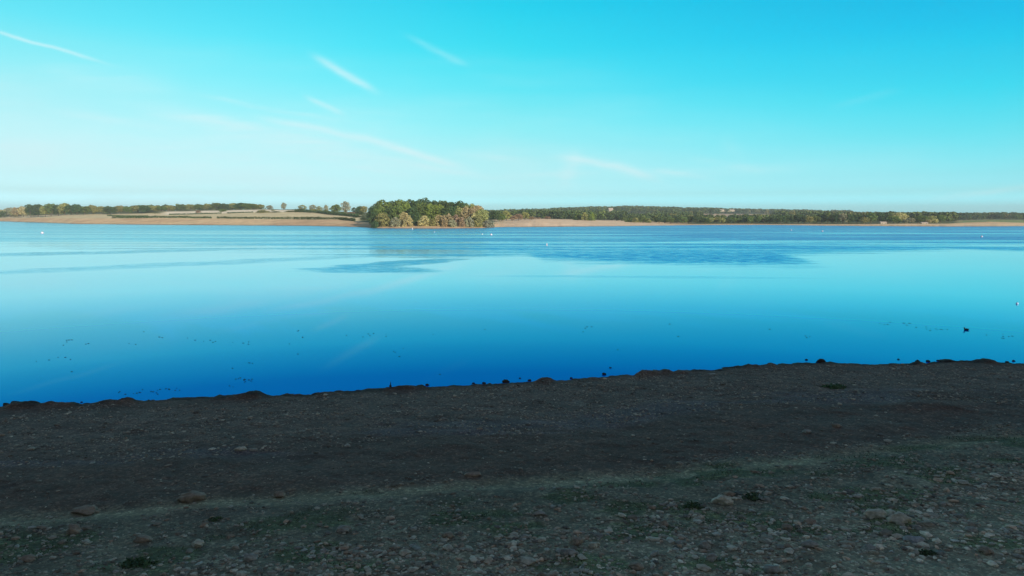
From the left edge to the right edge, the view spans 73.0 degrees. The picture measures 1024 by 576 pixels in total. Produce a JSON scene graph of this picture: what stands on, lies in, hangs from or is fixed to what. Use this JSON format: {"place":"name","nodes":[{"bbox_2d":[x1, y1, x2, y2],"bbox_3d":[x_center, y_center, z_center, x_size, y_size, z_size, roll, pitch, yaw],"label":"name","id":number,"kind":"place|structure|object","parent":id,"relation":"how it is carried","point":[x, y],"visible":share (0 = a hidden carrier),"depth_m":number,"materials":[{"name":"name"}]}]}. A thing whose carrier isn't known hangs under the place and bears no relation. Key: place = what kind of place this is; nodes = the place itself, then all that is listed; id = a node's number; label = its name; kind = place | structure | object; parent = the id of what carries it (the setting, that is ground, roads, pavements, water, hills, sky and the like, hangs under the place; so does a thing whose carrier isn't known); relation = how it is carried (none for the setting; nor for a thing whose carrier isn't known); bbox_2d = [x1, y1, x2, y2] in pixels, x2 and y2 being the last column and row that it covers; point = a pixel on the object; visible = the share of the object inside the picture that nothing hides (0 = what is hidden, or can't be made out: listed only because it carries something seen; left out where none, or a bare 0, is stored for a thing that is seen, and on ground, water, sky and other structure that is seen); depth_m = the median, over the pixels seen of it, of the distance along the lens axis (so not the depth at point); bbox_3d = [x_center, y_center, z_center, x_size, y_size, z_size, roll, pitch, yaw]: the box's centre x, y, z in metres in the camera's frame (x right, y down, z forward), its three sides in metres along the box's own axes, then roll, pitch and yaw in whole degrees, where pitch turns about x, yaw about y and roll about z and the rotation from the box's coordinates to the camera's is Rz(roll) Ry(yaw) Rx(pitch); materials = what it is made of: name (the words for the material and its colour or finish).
{"place":"outdoors","nodes":[
{"label":"outdoors","id":0,"kind":"place"},
{"bbox_2d":[0,221,1023,406],"bbox_3d":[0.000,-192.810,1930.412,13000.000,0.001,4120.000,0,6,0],"label":"lake water","id":1,"kind":"structure","parent":0,"point":[217,308],"depth_m":63.61,"materials":[{"name":"liquid"}]},
{"bbox_2d":[0,358,1023,575],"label":"beach","id":2,"kind":"structure","parent":0,"point":[117,481],"depth_m":20.48,"materials":[{"name":"gravel"}]},
{"bbox_2d":[19,554,37,561],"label":"rock","id":3,"kind":"object","parent":2,"relation":"on","point":[29,558],"visible":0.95,"depth_m":14.77,"materials":[{"name":"stone"}]},
{"bbox_2d":[66,523,80,534],"bbox_3d":[-10.302,5.704,16.261,0.373,0.336,0.258,2,6,22],"label":"rock","id":4,"kind":"object","parent":2,"relation":"on","point":[72,529],"visible":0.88,"depth_m":16.18,"materials":[{"name":"stone"}]},
{"bbox_2d":[71,505,97,515],"bbox_3d":[-10.878,5.652,17.594,0.674,0.233,0.440,0,6,0],"label":"rock","id":5,"kind":"object","parent":2,"relation":"on","point":[86,510],"visible":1,"depth_m":17.49,"materials":[{"name":"stone"}]},
{"bbox_2d":[118,557,158,569],"bbox_3d":[-7.866,5.771,14.501,0.831,0.219,0.609,0,6,0],"label":"weed clump","id":6,"kind":"object","parent":2,"relation":"on","point":[129,563],"visible":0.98,"depth_m":14.48,"materials":[{"name":"plant"}]},
{"bbox_2d":[133,535,151,542],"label":"rock","id":7,"kind":"object","parent":2,"relation":"on","point":[141,538],"visible":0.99,"depth_m":15.61,"materials":[{"name":"stone"}]},
{"bbox_2d":[177,490,206,502],"bbox_3d":[-8.442,5.527,18.250,0.727,0.346,0.473,0,6,0],"label":"rock","id":8,"kind":"object","parent":2,"relation":"on","point":[191,496],"visible":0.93,"depth_m":18.13,"materials":[{"name":"stone"}]},
{"bbox_2d":[192,539,203,546],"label":"rock","id":9,"kind":"object","parent":2,"relation":"on","point":[198,543],"visible":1,"depth_m":15.46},
{"bbox_2d":[208,516,222,521],"bbox_3d":[-7.234,5.649,16.915,0.439,0.121,0.329,0,6,0],"label":"weed clump","id":10,"kind":"object","parent":2,"relation":"on","point":[215,519],"visible":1,"depth_m":16.88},
{"bbox_2d":[244,553,257,561],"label":"rock","id":11,"kind":"object","parent":2,"relation":"on","point":[250,557],"visible":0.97,"depth_m":14.66,"materials":[{"name":"stone"}]},
{"bbox_2d":[273,491,284,496],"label":"rock","id":12,"kind":"object","parent":2,"relation":"on","point":[279,494],"visible":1,"depth_m":18.53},
{"bbox_2d":[336,525,351,532],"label":"rock","id":13,"kind":"object","parent":2,"relation":"on","point":[342,528],"visible":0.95,"depth_m":16.05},
{"bbox_2d":[441,531,454,538],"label":"rock","id":14,"kind":"object","parent":2,"relation":"on","point":[449,534],"visible":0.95,"depth_m":15.60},
{"bbox_2d":[464,471,480,476],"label":"rock","id":15,"kind":"object","parent":2,"relation":"on","point":[473,474],"visible":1,"depth_m":19.77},
{"bbox_2d":[0,397,1019,516],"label":"mud pebbles","id":16,"kind":"object","parent":2,"relation":"on","point":[728,411],"visible":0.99,"depth_m":22.20,"materials":[{"name":"stone"}]},
{"bbox_2d":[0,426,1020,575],"bbox_3d":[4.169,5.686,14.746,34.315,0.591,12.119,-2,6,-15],"label":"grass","id":17,"kind":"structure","parent":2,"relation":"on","point":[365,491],"depth_m":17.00,"materials":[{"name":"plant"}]},
{"bbox_2d":[0,422,1023,575],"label":"beach stones","id":18,"kind":"object","parent":2,"relation":"on","point":[86,541],"visible":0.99,"depth_m":16.38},
{"bbox_2d":[57,462,1023,575],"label":"cobbles","id":19,"kind":"object","parent":2,"relation":"on","point":[766,539],"visible":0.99,"depth_m":15.31,"materials":[{"name":"stone"}]},
{"bbox_2d":[566,548,576,555],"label":"rock","id":20,"kind":"object","parent":2,"relation":"on","point":[571,551],"visible":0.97,"depth_m":14.74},
{"bbox_2d":[569,536,582,545],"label":"rock","id":21,"kind":"object","parent":2,"relation":"on","point":[575,540],"visible":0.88,"depth_m":15.20,"materials":[{"name":"stone"}]},
{"bbox_2d":[588,542,599,548],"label":"rock","id":22,"kind":"object","parent":2,"relation":"on","point":[593,545],"visible":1,"depth_m":15.12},
{"bbox_2d":[628,562,643,570],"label":"rock","id":23,"kind":"object","parent":2,"relation":"on","point":[637,566],"visible":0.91,"depth_m":14.11,"materials":[{"name":"stone"}]},
{"bbox_2d":[683,501,704,509],"bbox_3d":[4.622,5.506,17.482,0.636,0.169,0.501,0,6,0],"label":"weed clump","id":24,"kind":"object","parent":2,"relation":"on","point":[693,505],"visible":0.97,"depth_m":17.43,"materials":[{"name":"plant"}]},
{"bbox_2d":[698,540,710,548],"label":"rock","id":25,"kind":"object","parent":2,"relation":"on","point":[704,544],"visible":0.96,"depth_m":15.22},
{"bbox_2d":[705,553,717,561],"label":"rock","id":26,"kind":"object","parent":2,"relation":"on","point":[711,557],"visible":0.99,"depth_m":14.52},
{"bbox_2d":[711,494,733,504],"bbox_3d":[5.363,5.434,17.677,0.552,0.340,0.418,0,6,0],"label":"rock","id":27,"kind":"object","parent":2,"relation":"on","point":[724,499],"visible":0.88,"depth_m":17.55,"materials":[{"name":"stone"}]},
{"bbox_2d":[742,492,763,500],"bbox_3d":[6.249,5.399,17.964,0.727,0.204,0.550,0,6,0],"label":"weed clump","id":28,"kind":"object","parent":2,"relation":"on","point":[753,497],"visible":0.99,"depth_m":17.90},
{"bbox_2d":[763,564,782,573],"bbox_3d":[5.296,5.712,14.055,0.395,0.187,0.295,0,6,0],"label":"rock","id":29,"kind":"object","parent":2,"relation":"on","point":[771,569],"visible":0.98,"depth_m":13.97,"materials":[{"name":"stone"}]},
{"bbox_2d":[781,523,792,530],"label":"rock","id":30,"kind":"object","parent":2,"relation":"on","point":[786,526],"visible":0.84,"depth_m":16.04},
{"bbox_2d":[800,539,818,547],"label":"rock","id":31,"kind":"object","parent":2,"relation":"on","point":[809,543],"visible":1,"depth_m":15.02,"materials":[{"name":"stone"}]},
{"bbox_2d":[821,383,846,388],"bbox_3d":[14.594,4.463,31.269,1.210,0.326,0.922,0,6,0],"label":"weed clump","id":32,"kind":"object","parent":2,"relation":"on","point":[836,386],"visible":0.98,"depth_m":31.21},
{"bbox_2d":[863,544,876,550],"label":"rock","id":33,"kind":"object","parent":2,"relation":"on","point":[868,547],"visible":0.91,"depth_m":14.90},
{"bbox_2d":[863,508,887,518],"bbox_3d":[8.768,5.462,16.687,0.571,0.281,0.334,0,6,0],"label":"rock","id":34,"kind":"object","parent":2,"relation":"on","point":[876,513],"visible":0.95,"depth_m":16.61,"materials":[{"name":"stone"}]},
{"bbox_2d":[886,512,911,522],"bbox_3d":[9.140,5.452,16.372,0.558,0.298,0.369,0,6,0],"label":"rock","id":35,"kind":"object","parent":2,"relation":"on","point":[899,517],"visible":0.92,"depth_m":16.27,"materials":[{"name":"stone"}]},
{"bbox_2d":[903,535,925,542],"bbox_3d":[8.929,5.575,15.341,0.452,0.169,0.284,0,6,0],"label":"rock","id":36,"kind":"object","parent":2,"relation":"on","point":[913,539],"visible":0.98,"depth_m":15.29,"materials":[{"name":"stone"}]},
{"bbox_2d":[918,549,938,555],"bbox_3d":[8.845,5.625,14.704,0.481,0.124,0.364,0,6,0],"label":"weed clump","id":37,"kind":"object","parent":2,"relation":"on","point":[933,552],"visible":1,"depth_m":14.68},
{"bbox_2d":[976,546,993,553],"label":"rock","id":38,"kind":"object","parent":2,"relation":"on","point":[985,550],"visible":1,"depth_m":14.62,"materials":[{"name":"stone"}]},
{"bbox_2d":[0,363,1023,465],"bbox_3d":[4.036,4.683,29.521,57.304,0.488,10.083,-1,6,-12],"label":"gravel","id":39,"kind":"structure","parent":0,"point":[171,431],"depth_m":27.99,"materials":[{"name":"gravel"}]},
{"bbox_2d":[0,209,1023,228],"bbox_3d":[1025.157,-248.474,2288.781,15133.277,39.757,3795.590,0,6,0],"label":"ground","id":40,"kind":"structure","parent":0,"point":[88,218],"depth_m":650.29,"materials":[{"name":"soil"}]},
{"bbox_2d":[10,207,21,216],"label":"broadleaf tree","id":41,"kind":"object","parent":40,"relation":"on","point":[14,211],"visible":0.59,"depth_m":1069.59,"materials":[{"name":"beige plant"}]},
{"bbox_2d":[17,206,26,216],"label":"broadleaf tree","id":42,"kind":"object","parent":40,"relation":"on","point":[20,210],"visible":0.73,"depth_m":1049.71,"materials":[{"name":"beige plant"}]},
{"bbox_2d":[24,204,35,216],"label":"broadleaf tree","id":43,"kind":"object","parent":40,"relation":"on","point":[27,208],"visible":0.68,"depth_m":990.01,"materials":[{"name":"green plant"}]},
{"bbox_2d":[31,204,42,216],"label":"broadleaf tree","id":44,"kind":"object","parent":40,"relation":"on","point":[35,207],"visible":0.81,"depth_m":969.53,"materials":[{"name":"green plant"}]},
{"bbox_2d":[39,206,49,216],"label":"broadleaf tree","id":45,"kind":"object","parent":40,"relation":"on","point":[42,210],"visible":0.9,"depth_m":951.12,"materials":[{"name":"green plant"}]},
{"bbox_2d":[43,203,56,215],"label":"broadleaf tree","id":46,"kind":"object","parent":40,"relation":"on","point":[49,206],"visible":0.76,"depth_m":949.00,"materials":[{"name":"green plant"}]},
{"bbox_2d":[58,203,69,214],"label":"broadleaf tree","id":47,"kind":"object","parent":40,"relation":"on","point":[60,208],"visible":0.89,"depth_m":930.22,"materials":[{"name":"green plant"}]},
{"bbox_2d":[63,204,75,214],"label":"broadleaf tree","id":48,"kind":"object","parent":40,"relation":"on","point":[68,206],"visible":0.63,"depth_m":928.92,"materials":[{"name":"green plant"}]},
{"bbox_2d":[70,204,82,214],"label":"broadleaf tree","id":49,"kind":"object","parent":40,"relation":"on","point":[77,207],"visible":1,"depth_m":921.82,"materials":[{"name":"green plant"}]},
{"bbox_2d":[79,206,91,214],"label":"broadleaf tree","id":50,"kind":"object","parent":40,"relation":"on","point":[84,211],"visible":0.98,"depth_m":932.79,"materials":[{"name":"green plant"}]},
{"bbox_2d":[86,204,99,213],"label":"broadleaf tree","id":51,"kind":"object","parent":40,"relation":"on","point":[93,208],"visible":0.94,"depth_m":941.75,"materials":[{"name":"green plant"}]},
{"bbox_2d":[102,207,117,214],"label":"broadleaf tree","id":52,"kind":"object","parent":40,"relation":"on","point":[113,209],"visible":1,"depth_m":931.97,"materials":[{"name":"green plant"}]},
{"bbox_2d":[0,203,262,216],"bbox_3d":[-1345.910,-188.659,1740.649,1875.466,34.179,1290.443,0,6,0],"label":"woodland","id":53,"kind":"object","parent":40,"relation":"on","point":[2,214],"visible":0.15,"depth_m":1156.74,"materials":[{"name":"plant"}]},
{"bbox_2d":[138,205,151,212],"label":"broadleaf tree","id":54,"kind":"object","parent":40,"relation":"on","point":[144,208],"visible":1,"depth_m":930.42,"materials":[{"name":"green plant"}]},
{"bbox_2d":[111,216,211,217],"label":"hedge","id":55,"kind":"object","parent":40,"relation":"on","point":[159,217],"visible":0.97,"depth_m":688.69,"materials":[{"name":"green plant"}]},
{"bbox_2d":[169,212,220,214],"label":"hedge","id":56,"kind":"object","parent":40,"relation":"on","point":[194,213],"visible":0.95,"depth_m":878.49,"materials":[{"name":"green plant"}]},
{"bbox_2d":[217,216,355,220],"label":"hedge","id":57,"kind":"object","parent":40,"relation":"on","point":[319,218],"visible":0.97,"depth_m":637.26,"materials":[{"name":"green plant"}]},
{"bbox_2d":[295,209,358,216],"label":"hedge","id":58,"kind":"object","parent":40,"relation":"on","point":[335,213],"visible":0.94,"depth_m":727.08,"materials":[{"name":"green plant"}]},
{"bbox_2d":[329,204,340,211],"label":"broadleaf tree","id":59,"kind":"object","parent":40,"relation":"on","point":[335,208],"visible":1,"depth_m":752.97,"materials":[{"name":"green plant"}]},
{"bbox_2d":[341,201,350,212],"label":"tall tree","id":60,"kind":"object","parent":40,"relation":"on","point":[344,204],"visible":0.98,"depth_m":793.90,"materials":[{"name":"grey plant"}]},
{"bbox_2d":[366,206,377,217],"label":"broadleaf tree","id":61,"kind":"object","parent":40,"relation":"on","point":[371,208],"visible":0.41,"depth_m":494.63,"materials":[{"name":"green plant"}]},
{"bbox_2d":[367,211,377,223],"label":"broadleaf tree","id":62,"kind":"object","parent":40,"relation":"on","point":[372,216],"visible":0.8,"depth_m":475.66,"materials":[{"name":"green plant"}]},
{"bbox_2d":[373,207,386,221],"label":"broadleaf tree","id":63,"kind":"object","parent":40,"relation":"on","point":[379,210],"visible":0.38,"depth_m":483.58,"materials":[{"name":"green plant"}]},
{"bbox_2d":[374,212,391,226],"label":"willow bush","id":64,"kind":"object","parent":40,"relation":"on","point":[382,219],"visible":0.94,"depth_m":468.28,"materials":[{"name":"green plant"}]},
{"bbox_2d":[376,200,392,208],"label":"broadleaf tree","id":65,"kind":"object","parent":40,"relation":"on","point":[384,204],"visible":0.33,"depth_m":513.13,"materials":[{"name":"green plant"}]},
{"bbox_2d":[387,205,404,219],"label":"broadleaf tree","id":66,"kind":"object","parent":40,"relation":"on","point":[397,208],"visible":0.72,"depth_m":483.67,"materials":[{"name":"green plant"}]},
{"bbox_2d":[390,217,401,226],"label":"willow bush","id":67,"kind":"object","parent":40,"relation":"on","point":[396,221],"visible":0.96,"depth_m":462.71,"materials":[{"name":"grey plant"}]},
{"bbox_2d":[393,199,408,210],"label":"broadleaf tree","id":68,"kind":"object","parent":40,"relation":"on","point":[401,202],"visible":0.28,"depth_m":522.88,"materials":[{"name":"green plant"}]},
{"bbox_2d":[399,212,407,225],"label":"willow bush","id":69,"kind":"object","parent":40,"relation":"on","point":[402,217],"visible":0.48,"depth_m":470.40,"materials":[{"name":"beige plant"}]},
{"bbox_2d":[397,204,411,215],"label":"broadleaf tree","id":70,"kind":"object","parent":40,"relation":"on","point":[406,207],"visible":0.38,"depth_m":489.49,"materials":[{"name":"green plant"}]},
{"bbox_2d":[401,215,413,226],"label":"willow bush","id":71,"kind":"object","parent":40,"relation":"on","point":[407,219],"visible":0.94,"depth_m":462.47,"materials":[{"name":"beige plant"}]},
{"bbox_2d":[407,206,420,220],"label":"broadleaf tree","id":72,"kind":"object","parent":40,"relation":"on","point":[413,211],"visible":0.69,"depth_m":482.77,"materials":[{"name":"green plant"}]},
{"bbox_2d":[416,203,426,219],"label":"broadleaf tree","id":73,"kind":"object","parent":40,"relation":"on","point":[421,207],"visible":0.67,"depth_m":486.50,"materials":[{"name":"green plant"}]},
{"bbox_2d":[417,215,429,225],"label":"willow bush","id":74,"kind":"object","parent":40,"relation":"on","point":[425,219],"visible":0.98,"depth_m":464.35,"materials":[{"name":"yellow plant"}]},
{"bbox_2d":[424,203,435,219],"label":"broadleaf tree","id":75,"kind":"object","parent":40,"relation":"on","point":[429,207],"visible":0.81,"depth_m":484.34,"materials":[{"name":"green plant"}]},
{"bbox_2d":[431,204,443,219],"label":"broadleaf tree","id":76,"kind":"object","parent":40,"relation":"on","point":[436,208],"visible":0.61,"depth_m":483.76,"materials":[{"name":"green plant"}]},
{"bbox_2d":[434,214,441,225],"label":"willow bush","id":77,"kind":"object","parent":40,"relation":"on","point":[438,219],"visible":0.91,"depth_m":466.83,"materials":[{"name":"brown plant"}]},
{"bbox_2d":[441,215,447,226],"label":"willow bush","id":78,"kind":"object","parent":40,"relation":"on","point":[443,223],"visible":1,"depth_m":462.90,"materials":[{"name":"beige plant"}]},
{"bbox_2d":[438,206,451,217],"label":"broadleaf tree","id":79,"kind":"object","parent":40,"relation":"on","point":[444,211],"visible":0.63,"depth_m":482.86,"materials":[{"name":"green plant"}]},
{"bbox_2d":[440,201,451,208],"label":"broadleaf tree","id":80,"kind":"object","parent":40,"relation":"on","point":[445,203],"visible":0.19,"depth_m":523.99,"materials":[{"name":"green plant"}]},
{"bbox_2d":[448,220,456,226],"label":"willow bush","id":81,"kind":"object","parent":40,"relation":"on","point":[452,223],"visible":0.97,"depth_m":462.90,"materials":[{"name":"grey plant"}]},
{"bbox_2d":[453,206,462,222],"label":"broadleaf tree","id":82,"kind":"object","parent":40,"relation":"on","point":[459,210],"visible":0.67,"depth_m":484.70,"materials":[{"name":"green plant"}]},
{"bbox_2d":[455,200,467,208],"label":"broadleaf tree","id":83,"kind":"object","parent":40,"relation":"on","point":[461,204],"visible":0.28,"depth_m":523.75,"materials":[{"name":"green plant"}]},
{"bbox_2d":[458,217,465,226],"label":"willow bush","id":84,"kind":"object","parent":40,"relation":"on","point":[461,219],"visible":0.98,"depth_m":467.39,"materials":[{"name":"orange plant"}]},
{"bbox_2d":[459,206,471,221],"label":"broadleaf tree","id":85,"kind":"object","parent":40,"relation":"on","point":[464,211],"visible":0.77,"depth_m":482.91,"materials":[{"name":"beige plant"}]},
{"bbox_2d":[464,216,474,226],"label":"willow bush","id":86,"kind":"object","parent":40,"relation":"on","point":[468,221],"visible":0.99,"depth_m":468.69,"materials":[{"name":"grey plant"}]},
{"bbox_2d":[467,207,477,216],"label":"broadleaf tree","id":87,"kind":"object","parent":40,"relation":"on","point":[473,209],"visible":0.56,"depth_m":480.74,"materials":[{"name":"beige plant"}]},
{"bbox_2d":[474,214,482,226],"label":"willow bush","id":88,"kind":"object","parent":40,"relation":"on","point":[478,218],"visible":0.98,"depth_m":470.96,"materials":[{"name":"green plant"}]},
{"bbox_2d":[475,210,487,222],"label":"broadleaf tree","id":89,"kind":"object","parent":40,"relation":"on","point":[481,213],"visible":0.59,"depth_m":479.40,"materials":[{"name":"green plant"}]},
{"bbox_2d":[483,220,492,227],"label":"willow bush","id":90,"kind":"object","parent":40,"relation":"on","point":[487,223],"visible":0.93,"depth_m":476.28,"materials":[{"name":"grey plant"}]},
{"bbox_2d":[489,211,500,220],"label":"broadleaf tree","id":91,"kind":"object","parent":40,"relation":"on","point":[495,214],"visible":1,"depth_m":595.59,"materials":[{"name":"green plant"}]},
{"bbox_2d":[486,205,721,220],"bbox_3d":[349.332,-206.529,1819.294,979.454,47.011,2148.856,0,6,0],"label":"hill woodland","id":92,"kind":"object","parent":40,"relation":"on","point":[617,213],"visible":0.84,"depth_m":994.70,"materials":[{"name":"plant"}]},
{"bbox_2d":[775,215,787,223],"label":"broadleaf tree","id":93,"kind":"object","parent":40,"relation":"on","point":[780,218],"visible":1,"depth_m":645.83,"materials":[{"name":"green plant"}]},
{"bbox_2d":[792,214,802,222],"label":"broadleaf tree","id":94,"kind":"object","parent":40,"relation":"on","point":[798,216],"visible":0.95,"depth_m":651.47,"materials":[{"name":"green plant"}]},
{"bbox_2d":[651,207,1023,222],"bbox_3d":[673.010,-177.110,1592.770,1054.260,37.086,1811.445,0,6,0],"label":"woodland","id":95,"kind":"object","parent":40,"relation":"on","point":[952,216],"visible":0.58,"depth_m":967.72,"materials":[{"name":"plant"}]},
{"bbox_2d":[839,213,847,222],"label":"broadleaf tree","id":96,"kind":"object","parent":40,"relation":"on","point":[843,215],"visible":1,"depth_m":604.26,"materials":[{"name":"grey plant"}]},
{"bbox_2d":[843,214,854,223],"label":"broadleaf tree","id":97,"kind":"object","parent":40,"relation":"on","point":[849,220],"visible":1,"depth_m":603.49,"materials":[{"name":"green plant"}]},
{"bbox_2d":[866,213,877,222],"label":"broadleaf tree","id":98,"kind":"object","parent":40,"relation":"on","point":[872,216],"visible":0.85,"depth_m":624.96,"materials":[{"name":"green plant"}]},
{"bbox_2d":[875,212,886,221],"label":"broadleaf tree","id":99,"kind":"object","parent":40,"relation":"on","point":[880,214],"visible":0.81,"depth_m":634.26,"materials":[{"name":"green plant"}]},
{"bbox_2d":[886,216,902,223],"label":"broadleaf tree","id":100,"kind":"object","parent":40,"relation":"on","point":[894,218],"visible":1,"depth_m":595.08,"materials":[{"name":"green plant"}]},
{"bbox_2d":[891,212,908,220],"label":"broadleaf tree","id":101,"kind":"object","parent":40,"relation":"on","point":[903,216],"visible":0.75,"depth_m":614.19,"materials":[{"name":"yellow plant"}]},
{"bbox_2d":[916,216,928,221],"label":"broadleaf tree","id":102,"kind":"object","parent":40,"relation":"on","point":[923,218],"visible":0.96,"depth_m":605.30,"materials":[{"name":"green plant"}]},
{"bbox_2d":[936,215,946,222],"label":"broadleaf tree","id":103,"kind":"object","parent":40,"relation":"on","point":[940,218],"visible":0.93,"depth_m":635.15,"materials":[{"name":"green plant"}]},
{"bbox_2d":[0,0,1023,212],"label":"sky","id":104,"kind":"structure","parent":0,"point":[852,105],"materials":[{"name":"blue"}]},
{"bbox_2d":[36,323,1009,394],"bbox_3d":[2.705,3.692,41.815,62.360,0.042,17.841,-1,6,-5],"label":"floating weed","id":105,"kind":"object","parent":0,"point":[369,335],"visible":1,"depth_m":38.79,"materials":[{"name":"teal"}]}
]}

